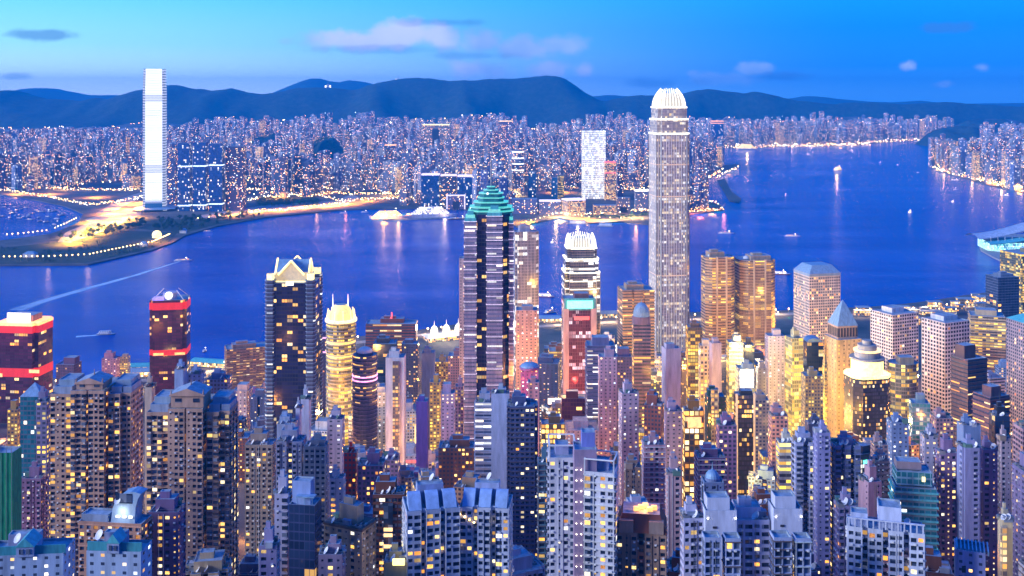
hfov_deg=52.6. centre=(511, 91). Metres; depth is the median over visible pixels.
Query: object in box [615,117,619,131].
distant tower
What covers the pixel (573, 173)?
distant tower
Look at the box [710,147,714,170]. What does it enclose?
distant tower
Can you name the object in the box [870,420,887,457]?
apartment tower
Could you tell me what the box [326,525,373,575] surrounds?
windows
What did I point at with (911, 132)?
distant tower
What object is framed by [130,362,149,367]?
pier shed
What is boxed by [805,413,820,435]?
apartment tower
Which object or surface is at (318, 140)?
hill woods
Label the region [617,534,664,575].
windows
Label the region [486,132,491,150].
distant tower
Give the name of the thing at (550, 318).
pier shed
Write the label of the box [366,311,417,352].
office tower
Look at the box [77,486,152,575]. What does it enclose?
apartment tower
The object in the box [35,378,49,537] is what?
office tower
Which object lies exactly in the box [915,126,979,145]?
wooded hill
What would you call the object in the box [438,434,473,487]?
office tower
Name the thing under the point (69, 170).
distant tower
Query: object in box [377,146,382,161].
distant tower
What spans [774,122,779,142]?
distant tower
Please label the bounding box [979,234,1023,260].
exhibition headland ground
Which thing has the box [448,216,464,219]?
ferry
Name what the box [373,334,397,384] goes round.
office tower
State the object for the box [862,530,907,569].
lit windows
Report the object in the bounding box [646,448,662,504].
windows
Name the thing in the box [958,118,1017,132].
wooded hill
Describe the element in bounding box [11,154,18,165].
distant tower
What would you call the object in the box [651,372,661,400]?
office tower
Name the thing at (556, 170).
distant tower
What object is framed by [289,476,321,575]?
office tower
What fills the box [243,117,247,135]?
distant tower
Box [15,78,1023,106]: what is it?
mountains
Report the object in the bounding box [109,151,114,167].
distant tower
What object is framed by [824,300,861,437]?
office tower
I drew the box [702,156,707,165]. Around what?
distant tower
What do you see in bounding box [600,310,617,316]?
pier shed
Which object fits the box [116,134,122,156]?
distant tower
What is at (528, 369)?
office tower
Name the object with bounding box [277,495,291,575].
windows
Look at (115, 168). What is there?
distant tower
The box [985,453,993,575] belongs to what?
windows
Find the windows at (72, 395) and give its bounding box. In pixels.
[51,388,141,575]
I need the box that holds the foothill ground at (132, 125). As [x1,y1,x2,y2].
[0,117,1023,166]
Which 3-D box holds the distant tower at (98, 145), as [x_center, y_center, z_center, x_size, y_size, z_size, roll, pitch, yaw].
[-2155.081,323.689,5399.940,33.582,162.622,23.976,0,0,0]
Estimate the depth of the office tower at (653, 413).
743.02 m
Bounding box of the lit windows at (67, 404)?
[51,389,141,536]
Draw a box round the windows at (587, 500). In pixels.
[585,477,616,575]
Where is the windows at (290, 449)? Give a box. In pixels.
[277,443,299,484]
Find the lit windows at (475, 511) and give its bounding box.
[460,509,507,542]
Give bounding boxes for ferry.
[174,259,191,260]
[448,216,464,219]
[539,293,553,297]
[543,307,555,313]
[775,270,789,274]
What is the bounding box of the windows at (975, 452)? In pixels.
[961,450,977,541]
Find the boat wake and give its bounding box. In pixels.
[20,261,179,309]
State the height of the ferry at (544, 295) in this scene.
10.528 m
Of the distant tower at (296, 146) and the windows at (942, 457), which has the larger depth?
the distant tower at (296, 146)
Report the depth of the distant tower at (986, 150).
4750.65 m
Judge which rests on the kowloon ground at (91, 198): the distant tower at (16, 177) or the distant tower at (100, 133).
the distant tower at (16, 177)
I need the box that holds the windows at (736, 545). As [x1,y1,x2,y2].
[727,543,739,572]
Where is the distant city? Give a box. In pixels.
[0,111,1023,205]
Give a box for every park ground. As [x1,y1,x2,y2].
[0,231,177,263]
[51,213,263,240]
[255,197,320,205]
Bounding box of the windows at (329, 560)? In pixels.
[322,559,338,575]
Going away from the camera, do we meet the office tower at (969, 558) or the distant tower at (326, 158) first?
the office tower at (969, 558)
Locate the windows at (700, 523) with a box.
[681,519,701,573]
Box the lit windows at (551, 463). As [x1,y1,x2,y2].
[550,462,554,550]
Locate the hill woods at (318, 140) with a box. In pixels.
[252,135,499,159]
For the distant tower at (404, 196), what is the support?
on the kowloon ground at (91, 198)
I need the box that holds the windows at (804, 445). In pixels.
[792,443,812,548]
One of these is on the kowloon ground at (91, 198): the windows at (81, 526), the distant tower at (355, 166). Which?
the distant tower at (355, 166)
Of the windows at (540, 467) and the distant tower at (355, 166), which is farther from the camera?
the distant tower at (355, 166)
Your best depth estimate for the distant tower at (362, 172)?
4591.23 m
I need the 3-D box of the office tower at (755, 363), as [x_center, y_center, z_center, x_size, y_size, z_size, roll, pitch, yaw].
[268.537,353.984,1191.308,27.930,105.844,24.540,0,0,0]
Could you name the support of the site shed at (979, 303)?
on the island ground at (784, 324)
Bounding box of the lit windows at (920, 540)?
[877,539,922,575]
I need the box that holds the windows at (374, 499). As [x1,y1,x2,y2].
[373,498,401,575]
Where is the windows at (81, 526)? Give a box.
[80,521,149,575]
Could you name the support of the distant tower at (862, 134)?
on the kowloon ground at (91, 198)
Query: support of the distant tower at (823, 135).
on the kowloon ground at (91, 198)
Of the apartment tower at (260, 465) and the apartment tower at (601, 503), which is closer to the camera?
the apartment tower at (601, 503)
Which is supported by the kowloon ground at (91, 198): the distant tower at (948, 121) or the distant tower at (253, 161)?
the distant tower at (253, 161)
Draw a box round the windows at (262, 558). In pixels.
[261,551,272,574]
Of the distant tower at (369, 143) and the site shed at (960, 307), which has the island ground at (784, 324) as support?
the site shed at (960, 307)
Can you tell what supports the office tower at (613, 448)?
on the island ground at (784, 324)
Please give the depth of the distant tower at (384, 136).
5784.37 m
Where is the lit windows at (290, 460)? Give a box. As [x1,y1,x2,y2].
[289,454,291,482]
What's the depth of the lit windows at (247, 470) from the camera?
585.53 m
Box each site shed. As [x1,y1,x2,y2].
[853,309,861,314]
[855,306,870,308]
[861,309,869,314]
[904,307,917,311]
[917,309,940,314]
[918,316,921,324]
[925,300,941,308]
[942,306,956,314]
[949,300,959,305]
[955,297,974,303]
[955,304,964,310]
[965,298,975,306]
[974,295,985,300]
[974,301,985,306]
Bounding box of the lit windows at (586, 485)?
[585,484,604,573]
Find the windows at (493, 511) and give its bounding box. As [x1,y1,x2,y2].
[460,510,507,575]
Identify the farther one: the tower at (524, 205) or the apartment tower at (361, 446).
the tower at (524, 205)
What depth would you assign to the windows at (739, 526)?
408.57 m
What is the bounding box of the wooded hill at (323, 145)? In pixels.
[313,138,343,160]
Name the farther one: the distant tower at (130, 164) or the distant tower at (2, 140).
the distant tower at (2, 140)
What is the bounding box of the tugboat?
[96,330,115,334]
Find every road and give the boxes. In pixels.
[48,220,88,238]
[53,331,442,388]
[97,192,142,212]
[194,194,359,220]
[450,312,793,331]
[851,306,971,315]
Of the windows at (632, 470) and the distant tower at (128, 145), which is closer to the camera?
the windows at (632, 470)
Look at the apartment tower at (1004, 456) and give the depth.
600.00 m
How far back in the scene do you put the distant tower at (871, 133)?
8254.83 m
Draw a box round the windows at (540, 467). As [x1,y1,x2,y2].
[539,466,546,573]
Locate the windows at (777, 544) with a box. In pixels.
[771,539,790,575]
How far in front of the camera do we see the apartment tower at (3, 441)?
938.48 m
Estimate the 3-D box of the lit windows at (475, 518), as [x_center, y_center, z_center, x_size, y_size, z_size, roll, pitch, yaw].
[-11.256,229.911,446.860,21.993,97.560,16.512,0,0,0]
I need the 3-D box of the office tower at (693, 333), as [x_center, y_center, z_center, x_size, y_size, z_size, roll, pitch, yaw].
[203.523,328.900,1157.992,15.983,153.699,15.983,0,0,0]
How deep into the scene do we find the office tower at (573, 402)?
980.00 m
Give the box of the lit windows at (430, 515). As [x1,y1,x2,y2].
[414,514,432,562]
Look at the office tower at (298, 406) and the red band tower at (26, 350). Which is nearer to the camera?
the office tower at (298, 406)
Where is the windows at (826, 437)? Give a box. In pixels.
[820,436,828,573]
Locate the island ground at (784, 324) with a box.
[0,292,1012,563]
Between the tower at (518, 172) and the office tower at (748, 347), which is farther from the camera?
the tower at (518, 172)
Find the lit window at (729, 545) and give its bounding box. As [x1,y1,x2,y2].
[727,543,731,548]
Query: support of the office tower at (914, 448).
on the island ground at (784, 324)
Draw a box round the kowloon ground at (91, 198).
[0,139,920,265]
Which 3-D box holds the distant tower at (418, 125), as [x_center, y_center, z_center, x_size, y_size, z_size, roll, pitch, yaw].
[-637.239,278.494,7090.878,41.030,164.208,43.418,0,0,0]
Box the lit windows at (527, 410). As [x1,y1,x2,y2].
[516,409,536,527]
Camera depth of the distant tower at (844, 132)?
8065.26 m
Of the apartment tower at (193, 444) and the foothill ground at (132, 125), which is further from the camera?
the foothill ground at (132, 125)
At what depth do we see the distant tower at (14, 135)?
5886.67 m
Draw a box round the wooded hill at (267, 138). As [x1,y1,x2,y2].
[252,133,274,143]
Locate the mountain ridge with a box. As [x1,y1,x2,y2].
[0,75,1023,129]
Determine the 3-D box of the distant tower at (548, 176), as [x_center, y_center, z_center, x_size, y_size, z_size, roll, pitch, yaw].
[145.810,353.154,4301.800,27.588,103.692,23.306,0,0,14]
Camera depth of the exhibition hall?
2627.89 m
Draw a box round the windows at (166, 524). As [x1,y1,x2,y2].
[152,517,175,572]
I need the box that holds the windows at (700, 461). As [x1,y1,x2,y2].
[700,461,723,511]
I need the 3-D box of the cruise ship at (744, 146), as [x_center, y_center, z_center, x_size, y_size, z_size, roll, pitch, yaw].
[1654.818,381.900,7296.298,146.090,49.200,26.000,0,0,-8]
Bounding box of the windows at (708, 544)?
[706,542,719,575]
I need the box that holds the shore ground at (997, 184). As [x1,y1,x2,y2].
[933,164,1021,192]
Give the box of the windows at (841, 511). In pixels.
[838,509,848,575]
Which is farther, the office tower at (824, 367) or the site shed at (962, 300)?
the site shed at (962, 300)
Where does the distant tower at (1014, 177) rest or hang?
on the shore ground at (997, 184)
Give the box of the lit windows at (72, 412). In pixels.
[57,409,141,537]
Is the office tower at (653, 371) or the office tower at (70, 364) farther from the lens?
the office tower at (653, 371)
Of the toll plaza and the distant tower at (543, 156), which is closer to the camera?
the toll plaza
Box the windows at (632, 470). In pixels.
[627,470,639,492]
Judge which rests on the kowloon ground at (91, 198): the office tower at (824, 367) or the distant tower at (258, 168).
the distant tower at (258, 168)
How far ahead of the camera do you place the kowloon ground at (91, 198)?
3741.59 m
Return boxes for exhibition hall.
[966,223,1023,251]
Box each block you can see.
[224,340,264,388]
[384,536,408,575]
[682,395,703,506]
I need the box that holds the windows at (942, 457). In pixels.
[941,456,954,572]
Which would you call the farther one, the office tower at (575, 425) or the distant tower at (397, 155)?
the distant tower at (397, 155)
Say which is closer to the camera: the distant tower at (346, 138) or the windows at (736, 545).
the windows at (736, 545)
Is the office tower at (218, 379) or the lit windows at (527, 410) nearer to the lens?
the lit windows at (527, 410)
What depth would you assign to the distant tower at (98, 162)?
5017.46 m
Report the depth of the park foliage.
3657.65 m
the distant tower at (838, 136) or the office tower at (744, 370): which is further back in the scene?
the distant tower at (838, 136)
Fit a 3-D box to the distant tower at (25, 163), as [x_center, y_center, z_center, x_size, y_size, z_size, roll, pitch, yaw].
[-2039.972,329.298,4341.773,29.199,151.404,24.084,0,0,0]
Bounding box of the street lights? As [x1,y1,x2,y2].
[4,112,1005,214]
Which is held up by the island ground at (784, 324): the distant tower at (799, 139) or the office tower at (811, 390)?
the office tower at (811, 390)
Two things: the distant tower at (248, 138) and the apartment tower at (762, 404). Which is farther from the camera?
the distant tower at (248, 138)
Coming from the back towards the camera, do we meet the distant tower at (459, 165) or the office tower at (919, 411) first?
the distant tower at (459, 165)
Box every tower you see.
[0,132,4,149]
[0,152,6,190]
[0,311,52,422]
[0,438,6,445]
[0,446,21,539]
[0,528,74,575]
[5,139,10,152]
[7,152,11,188]
[7,390,19,445]
[11,133,17,151]
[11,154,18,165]
[11,165,21,190]
[13,138,18,154]
[18,129,23,142]
[20,382,49,475]
[21,144,26,153]
[21,152,29,187]
[22,457,47,537]
[26,138,32,152]
[26,176,33,190]
[29,155,37,188]
[30,128,35,136]
[30,136,36,151]
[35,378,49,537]
[38,137,45,151]
[38,151,45,187]
[42,157,49,188]
[46,146,52,167]
[49,138,56,152]
[50,168,53,186]
[50,369,142,575]
[54,152,61,187]
[56,355,81,384]
[63,136,69,145]
[63,142,67,162]
[65,146,69,163]
[66,156,73,185]
[70,133,74,148]
[70,148,76,161]
[74,166,77,184]
[75,137,80,147]
[76,149,82,180]
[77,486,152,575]
[79,171,86,183]
[86,132,91,144]
[86,151,92,180]
[86,526,151,575]
[88,167,95,182]
[89,143,94,164]
[95,138,102,167]
[96,153,101,174]
[98,129,102,138]
[101,166,106,181]
[102,350,119,376]
[105,132,111,164]
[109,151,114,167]
[110,136,115,155]
[112,156,119,181]
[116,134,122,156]
[119,136,125,160]
[120,162,126,178]
[120,350,129,375]
[122,174,130,188]
[125,136,129,154]
[128,154,133,174]
[131,174,139,189]
[132,69,176,210]
[134,165,138,174]
[145,373,156,513]
[147,380,238,575]
[149,288,190,395]
[149,489,185,575]
[167,152,177,205]
[172,131,178,143]
[174,359,187,388]
[178,143,191,210]
[186,548,231,575]
[187,127,194,143]
[187,364,205,383]
[193,142,207,210]
[206,368,231,393]
[209,144,223,211]
[210,128,214,143]
[220,121,224,138]
[222,135,226,145]
[226,146,245,210]
[231,134,237,143]
[235,382,252,430]
[239,415,246,430]
[239,429,251,482]
[239,553,258,575]
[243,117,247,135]
[245,135,251,153]
[245,426,276,555]
[250,389,264,430]
[251,159,256,172]
[252,415,264,430]
[254,162,262,185]
[255,146,262,161]
[259,119,264,136]
[259,502,280,575]
[262,143,269,158]
[263,158,270,196]
[265,121,269,135]
[265,256,322,437]
[270,144,277,157]
[271,158,274,187]
[273,469,291,575]
[274,119,278,129]
[274,157,279,196]
[275,133,281,147]
[276,414,306,487]
[277,411,297,438]
[280,156,287,196]
[283,122,288,129]
[283,145,289,155]
[285,154,290,194]
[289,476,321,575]
[292,154,300,195]
[293,142,298,150]
[295,397,302,434]
[299,143,304,152]
[300,126,305,138]
[300,378,311,440]
[301,157,308,192]
[302,161,313,196]
[303,118,307,126]
[304,426,329,544]
[307,141,312,157]
[311,417,327,437]
[312,136,317,144]
[314,123,318,138]
[315,167,322,194]
[318,151,324,167]
[318,534,346,575]
[320,125,325,141]
[322,330,325,416]
[323,154,329,164]
[323,164,330,187]
[323,489,376,575]
[325,299,356,444]
[326,122,330,136]
[327,405,344,479]
[329,174,333,189]
[329,464,345,516]
[334,153,341,190]
[337,124,341,146]
[341,178,347,190]
[343,431,357,499]
[344,125,350,136]
[345,131,348,148]
[346,162,350,183]
[348,143,354,158]
[349,171,355,188]
[349,414,352,443]
[350,148,357,161]
[351,162,359,177]
[352,346,377,449]
[353,444,365,450]
[354,177,362,190]
[355,446,366,462]
[357,141,363,160]
[358,436,385,505]
[360,167,364,182]
[363,130,369,158]
[364,501,372,517]
[365,158,370,183]
[366,175,372,189]
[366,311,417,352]
[366,448,383,456]
[367,138,372,149]
[367,149,373,165]
[369,166,375,185]
[370,111,374,124]
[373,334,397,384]
[373,460,405,575]
[376,132,381,150]
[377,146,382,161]
[377,382,385,451]
[379,155,384,178]
[382,132,386,143]
[383,448,399,484]
[385,144,395,159]
[386,339,405,464]
[393,148,401,162]
[395,116,398,130]
[395,131,400,144]
[395,166,401,192]
[398,143,403,151]
[399,188,409,204]
[400,461,413,495]
[401,473,459,575]
[402,129,406,152]
[402,159,408,187]
[402,338,418,402]
[404,183,410,200]
[406,137,413,152]
[406,160,413,197]
[406,389,411,398]
[406,398,415,443]
[406,443,415,465]
[406,462,427,478]
[411,142,416,153]
[411,463,443,490]
[414,166,416,202]
[415,130,419,140]
[416,121,421,133]
[416,394,427,467]
[417,165,428,204]
[421,173,439,206]
[422,124,449,149]
[422,145,428,161]
[422,341,434,437]
[424,161,435,172]
[428,152,434,161]
[428,449,437,469]
[429,463,437,476]
[430,373,440,450]
[435,351,447,390]
[438,161,445,173]
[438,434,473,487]
[440,174,456,206]
[441,381,454,439]
[443,149,449,170]
[446,194,465,208]
[448,347,458,388]
[453,470,479,505]
[454,124,459,140]
[455,157,464,193]
[455,375,463,435]
[457,175,471,206]
[459,134,463,153]
[459,256,463,382]
[460,472,513,575]
[464,159,513,439]
[465,150,470,163]
[466,120,470,130]
[466,163,472,174]
[471,137,477,148]
[474,387,490,478]
[475,117,479,126]
[476,149,478,159]
[476,158,484,169]
[478,129,484,148]
[479,147,482,158]
[480,169,489,191]
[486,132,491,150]
[490,150,496,158]
[491,383,509,488]
[492,158,500,177]
[493,131,497,149]
[497,155,504,171]
[497,160,503,171]
[498,177,507,203]
[499,121,512,152]
[500,172,509,190]
[507,390,537,557]
[512,150,523,194]
[512,198,536,213]
[513,545,544,575]
[514,223,538,389]
[516,304,537,389]
[517,135,523,149]
[519,358,539,397]
[524,159,530,186]
[525,136,530,154]
[526,148,532,170]
[528,171,535,197]
[528,376,538,455]
[530,146,536,154]
[537,435,547,575]
[538,353,559,442]
[539,143,545,165]
[539,165,545,190]
[539,199,560,214]
[540,137,544,143]
[540,145,546,165]
[541,149,546,164]
[541,411,564,446]
[542,394,553,418]
[544,164,550,188]
[544,341,559,352]
[546,148,552,164]
[546,434,575,575]
[548,291,595,403]
[549,337,561,378]
[550,141,557,152]
[551,177,557,198]
[551,400,560,418]
[552,164,560,176]
[553,152,559,164]
[558,137,562,149]
[558,175,563,202]
[559,127,564,136]
[561,198,585,215]
[561,232,599,333]
[561,389,585,421]
[565,152,572,189]
[565,416,598,454]
[573,161,574,185]
[573,428,596,575]
[575,157,578,188]
[579,153,581,188]
[582,130,605,198]
[583,450,618,575]
[585,334,615,423]
[593,204,616,214]
[598,345,616,455]
[603,331,614,343]
[604,161,615,199]
[607,127,611,158]
[609,441,640,463]
[610,145,616,160]
[614,152,621,168]
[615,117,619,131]
[615,346,631,440]
[616,197,629,213]
[617,164,622,196]
[617,281,654,367]
[617,501,667,575]
[618,373,638,505]
[619,484,648,509]
[622,152,628,188]
[623,129,628,142]
[623,453,641,500]
[628,154,637,190]
[629,125,635,136]
[629,149,638,188]
[632,300,650,426]
[634,189,648,210]
[636,141,640,158]
[639,427,643,464]
[640,151,643,187]
[641,431,664,512]
[644,384,663,440]
[648,88,689,352]
[651,368,656,374]
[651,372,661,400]
[654,349,661,371]
[662,342,680,407]
[664,397,681,514]
[665,451,680,558]
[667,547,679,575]
[679,496,703,575]
[681,351,685,408]
[686,317,701,405]
[690,144,691,173]
[690,181,692,207]
[694,442,725,511]
[695,141,701,159]
[695,159,703,209]
[698,338,709,441]
[700,463,723,499]
[700,531,720,575]
[701,249,734,353]
[701,491,736,575]
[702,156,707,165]
[704,146,709,170]
[704,164,708,208]
[705,385,724,445]
[709,337,721,391]
[710,121,723,147]
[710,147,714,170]
[716,407,736,500]
[717,145,721,166]
[721,532,741,575]
[722,357,725,406]
[726,332,742,414]
[727,128,734,146]
[732,480,769,575]
[734,125,738,144]
[734,252,774,348]
[734,382,754,494]
[735,356,754,393]
[739,124,743,145]
[743,337,753,365]
[744,124,748,143]
[748,464,775,495]
[748,479,765,496]
[750,480,770,516]
[754,123,758,129]
[754,129,759,146]
[754,343,764,365]
[754,346,764,355]
[754,357,757,391]
[754,386,769,469]
[756,360,765,393]
[758,442,767,465]
[765,328,784,410]
[767,127,771,145]
[768,402,787,472]
[768,490,801,534]
[768,530,792,575]
[769,124,774,143]
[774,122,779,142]
[776,428,790,489]
[778,129,783,145]
[782,125,788,144]
[785,327,802,436]
[788,126,792,144]
[790,426,812,551]
[791,532,811,575]
[793,262,840,359]
[797,133,801,145]
[801,366,822,426]
[803,335,822,373]
[804,121,809,142]
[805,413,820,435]
[810,125,813,144]
[811,552,821,575]
[812,420,830,575]
[821,126,825,144]
[822,351,826,424]
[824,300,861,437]
[830,430,860,575]
[831,125,835,143]
[833,476,855,575]
[836,127,839,144]
[842,122,846,143]
[844,339,890,440]
[845,497,925,575]
[847,425,862,441]
[848,122,852,142]
[858,430,872,443]
[858,459,881,516]
[859,121,862,141]
[859,442,869,473]
[861,127,864,142]
[869,124,873,142]
[869,434,890,498]
[870,304,917,370]
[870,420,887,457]
[874,124,877,141]
[886,412,908,475]
[887,355,917,421]
[888,456,938,549]
[895,127,898,139]
[901,120,905,139]
[906,121,908,138]
[909,126,914,139]
[909,392,929,458]
[909,436,918,457]
[913,120,917,139]
[919,120,924,138]
[920,419,938,483]
[922,312,969,413]
[925,126,929,134]
[925,545,952,575]
[928,137,934,166]
[930,121,934,131]
[930,407,953,447]
[934,433,956,575]
[935,137,939,163]
[938,120,941,128]
[940,145,944,170]
[942,140,948,145]
[944,145,948,171]
[946,116,950,126]
[950,140,958,173]
[950,342,987,452]
[953,146,959,175]
[954,537,988,575]
[955,433,980,541]
[957,413,980,444]
[959,139,966,174]
[965,155,971,177]
[967,140,976,155]
[967,303,1005,372]
[971,375,1010,444]
[972,150,979,179]
[978,431,998,575]
[982,141,986,176]
[983,142,991,179]
[985,136,993,144]
[985,160,990,183]
[986,271,1018,316]
[987,370,1004,392]
[989,394,1009,444]
[990,145,996,163]
[991,163,996,181]
[995,358,1005,392]
[996,425,1010,513]
[996,487,1014,575]
[998,138,1004,150]
[998,155,1000,177]
[1000,248,1023,313]
[1001,150,1004,183]
[1005,157,1012,188]
[1006,148,1012,157]
[1006,313,1023,460]
[1009,160,1017,188]
[1010,164,1019,190]
[1011,452,1023,575]
[1013,420,1023,462]
[1017,557,1023,575]
[1022,161,1023,193]
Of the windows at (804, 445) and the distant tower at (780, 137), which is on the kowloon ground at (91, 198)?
the distant tower at (780, 137)
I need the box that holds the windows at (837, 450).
[830,445,859,575]
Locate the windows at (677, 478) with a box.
[676,477,678,544]
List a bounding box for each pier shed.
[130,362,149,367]
[130,367,149,375]
[190,357,224,367]
[539,315,561,321]
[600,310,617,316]
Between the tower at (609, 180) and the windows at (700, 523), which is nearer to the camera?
the windows at (700, 523)
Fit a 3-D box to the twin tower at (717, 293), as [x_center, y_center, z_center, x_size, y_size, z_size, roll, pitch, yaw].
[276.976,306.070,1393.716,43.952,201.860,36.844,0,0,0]
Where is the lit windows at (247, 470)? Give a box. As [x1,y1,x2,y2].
[246,464,270,550]
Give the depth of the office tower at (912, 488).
532.56 m
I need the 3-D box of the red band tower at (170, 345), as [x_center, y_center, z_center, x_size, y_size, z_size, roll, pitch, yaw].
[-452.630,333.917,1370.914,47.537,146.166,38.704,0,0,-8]
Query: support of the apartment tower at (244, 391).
on the island ground at (784, 324)
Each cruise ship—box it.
[369,208,408,218]
[406,204,457,217]
[737,143,756,149]
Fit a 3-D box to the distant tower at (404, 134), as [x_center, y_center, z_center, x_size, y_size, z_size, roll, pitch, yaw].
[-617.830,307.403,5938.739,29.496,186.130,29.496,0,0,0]
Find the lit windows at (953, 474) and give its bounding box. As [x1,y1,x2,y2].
[941,457,954,549]
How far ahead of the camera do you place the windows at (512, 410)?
640.57 m
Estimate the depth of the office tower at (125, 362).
1420.00 m
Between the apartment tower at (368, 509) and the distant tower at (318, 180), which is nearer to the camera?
the apartment tower at (368, 509)
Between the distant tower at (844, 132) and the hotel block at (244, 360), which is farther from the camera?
the distant tower at (844, 132)
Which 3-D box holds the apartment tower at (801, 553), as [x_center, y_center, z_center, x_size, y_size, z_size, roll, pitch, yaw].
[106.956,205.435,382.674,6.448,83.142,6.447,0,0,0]
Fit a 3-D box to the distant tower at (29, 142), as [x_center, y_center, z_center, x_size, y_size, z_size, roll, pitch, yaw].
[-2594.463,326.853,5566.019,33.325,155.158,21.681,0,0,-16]
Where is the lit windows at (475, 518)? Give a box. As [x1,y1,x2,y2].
[467,516,507,572]
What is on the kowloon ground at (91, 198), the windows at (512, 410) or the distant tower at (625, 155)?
the distant tower at (625, 155)
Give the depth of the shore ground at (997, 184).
4669.90 m
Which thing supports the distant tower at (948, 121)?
on the foothill ground at (132, 125)
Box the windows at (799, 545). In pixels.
[797,543,809,572]
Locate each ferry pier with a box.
[568,220,586,223]
[598,222,612,226]
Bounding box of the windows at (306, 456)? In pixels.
[305,450,324,544]
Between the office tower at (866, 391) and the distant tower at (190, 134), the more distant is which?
the distant tower at (190, 134)
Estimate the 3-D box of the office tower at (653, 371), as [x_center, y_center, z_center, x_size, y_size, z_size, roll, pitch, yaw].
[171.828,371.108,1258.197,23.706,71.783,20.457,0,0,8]
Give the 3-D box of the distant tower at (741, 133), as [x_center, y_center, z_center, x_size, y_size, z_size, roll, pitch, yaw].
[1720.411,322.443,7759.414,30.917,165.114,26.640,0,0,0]
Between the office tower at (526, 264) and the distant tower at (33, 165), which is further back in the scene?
the distant tower at (33, 165)
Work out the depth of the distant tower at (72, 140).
5617.40 m
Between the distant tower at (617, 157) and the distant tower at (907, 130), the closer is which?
the distant tower at (617, 157)
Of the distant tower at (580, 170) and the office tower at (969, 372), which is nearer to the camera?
the office tower at (969, 372)
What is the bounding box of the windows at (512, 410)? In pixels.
[508,408,536,551]
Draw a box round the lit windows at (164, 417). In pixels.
[147,416,237,537]
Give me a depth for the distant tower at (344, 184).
4232.69 m
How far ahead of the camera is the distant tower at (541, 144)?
4926.22 m
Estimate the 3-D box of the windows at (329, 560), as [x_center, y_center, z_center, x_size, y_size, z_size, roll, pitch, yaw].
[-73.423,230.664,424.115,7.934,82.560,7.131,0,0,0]
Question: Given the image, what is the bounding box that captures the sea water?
[0,140,1023,377]
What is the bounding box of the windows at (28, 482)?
[23,477,46,537]
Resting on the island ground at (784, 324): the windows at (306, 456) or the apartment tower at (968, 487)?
the apartment tower at (968, 487)
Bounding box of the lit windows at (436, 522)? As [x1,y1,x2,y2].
[414,521,443,575]
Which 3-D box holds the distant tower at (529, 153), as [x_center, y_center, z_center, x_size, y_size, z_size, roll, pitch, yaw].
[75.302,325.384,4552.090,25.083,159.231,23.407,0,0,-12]
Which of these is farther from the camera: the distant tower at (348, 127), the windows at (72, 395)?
the distant tower at (348, 127)
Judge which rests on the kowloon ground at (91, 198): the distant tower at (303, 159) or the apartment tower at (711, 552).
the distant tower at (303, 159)
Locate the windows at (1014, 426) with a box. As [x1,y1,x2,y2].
[1014,426,1023,461]
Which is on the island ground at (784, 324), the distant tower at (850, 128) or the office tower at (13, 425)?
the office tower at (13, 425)
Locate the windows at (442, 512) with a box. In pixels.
[408,511,458,575]
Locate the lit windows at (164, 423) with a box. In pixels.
[153,422,234,573]
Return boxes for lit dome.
[152,230,161,237]
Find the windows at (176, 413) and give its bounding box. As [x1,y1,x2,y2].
[147,407,237,574]
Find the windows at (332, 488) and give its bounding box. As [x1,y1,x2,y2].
[331,482,340,499]
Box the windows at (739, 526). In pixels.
[738,525,768,573]
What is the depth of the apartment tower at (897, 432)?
720.00 m
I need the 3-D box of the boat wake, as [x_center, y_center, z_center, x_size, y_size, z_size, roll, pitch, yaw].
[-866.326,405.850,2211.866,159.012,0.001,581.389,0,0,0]
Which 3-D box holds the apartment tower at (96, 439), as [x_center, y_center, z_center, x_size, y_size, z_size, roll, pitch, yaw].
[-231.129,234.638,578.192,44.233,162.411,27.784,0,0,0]
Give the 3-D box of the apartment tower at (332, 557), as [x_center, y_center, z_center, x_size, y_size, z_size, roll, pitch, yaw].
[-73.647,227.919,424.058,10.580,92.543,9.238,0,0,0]
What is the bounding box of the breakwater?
[717,179,740,202]
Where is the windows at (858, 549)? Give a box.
[849,531,922,575]
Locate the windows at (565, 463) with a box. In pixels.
[546,451,572,574]
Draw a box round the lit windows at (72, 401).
[51,395,139,527]
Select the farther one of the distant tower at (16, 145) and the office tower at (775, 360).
the distant tower at (16, 145)
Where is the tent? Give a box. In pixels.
[422,320,458,341]
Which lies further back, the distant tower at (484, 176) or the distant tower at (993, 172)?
the distant tower at (993, 172)
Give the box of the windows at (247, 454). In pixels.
[246,448,270,555]
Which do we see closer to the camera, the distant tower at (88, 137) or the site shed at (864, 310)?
the site shed at (864, 310)
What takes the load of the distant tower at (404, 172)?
on the kowloon ground at (91, 198)
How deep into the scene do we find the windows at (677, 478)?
520.53 m
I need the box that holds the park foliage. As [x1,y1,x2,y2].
[0,196,319,261]
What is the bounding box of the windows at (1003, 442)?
[998,439,1008,512]
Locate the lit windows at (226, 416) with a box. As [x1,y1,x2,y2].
[147,415,237,567]
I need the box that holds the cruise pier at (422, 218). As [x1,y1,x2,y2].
[383,217,442,220]
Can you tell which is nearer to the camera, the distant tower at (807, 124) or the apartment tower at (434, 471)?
the apartment tower at (434, 471)
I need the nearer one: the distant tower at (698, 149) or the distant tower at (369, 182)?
the distant tower at (369, 182)
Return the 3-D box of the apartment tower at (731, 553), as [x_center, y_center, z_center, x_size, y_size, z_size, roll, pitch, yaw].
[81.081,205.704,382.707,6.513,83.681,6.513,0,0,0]
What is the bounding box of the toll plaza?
[58,209,140,242]
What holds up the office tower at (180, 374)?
on the island ground at (784, 324)
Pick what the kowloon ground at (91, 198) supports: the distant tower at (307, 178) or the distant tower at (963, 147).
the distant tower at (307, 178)
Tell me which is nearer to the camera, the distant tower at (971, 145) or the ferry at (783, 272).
the ferry at (783, 272)
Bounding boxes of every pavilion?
[23,251,37,257]
[139,241,147,246]
[179,228,186,232]
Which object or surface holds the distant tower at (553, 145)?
on the kowloon ground at (91, 198)
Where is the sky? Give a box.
[0,0,1023,103]

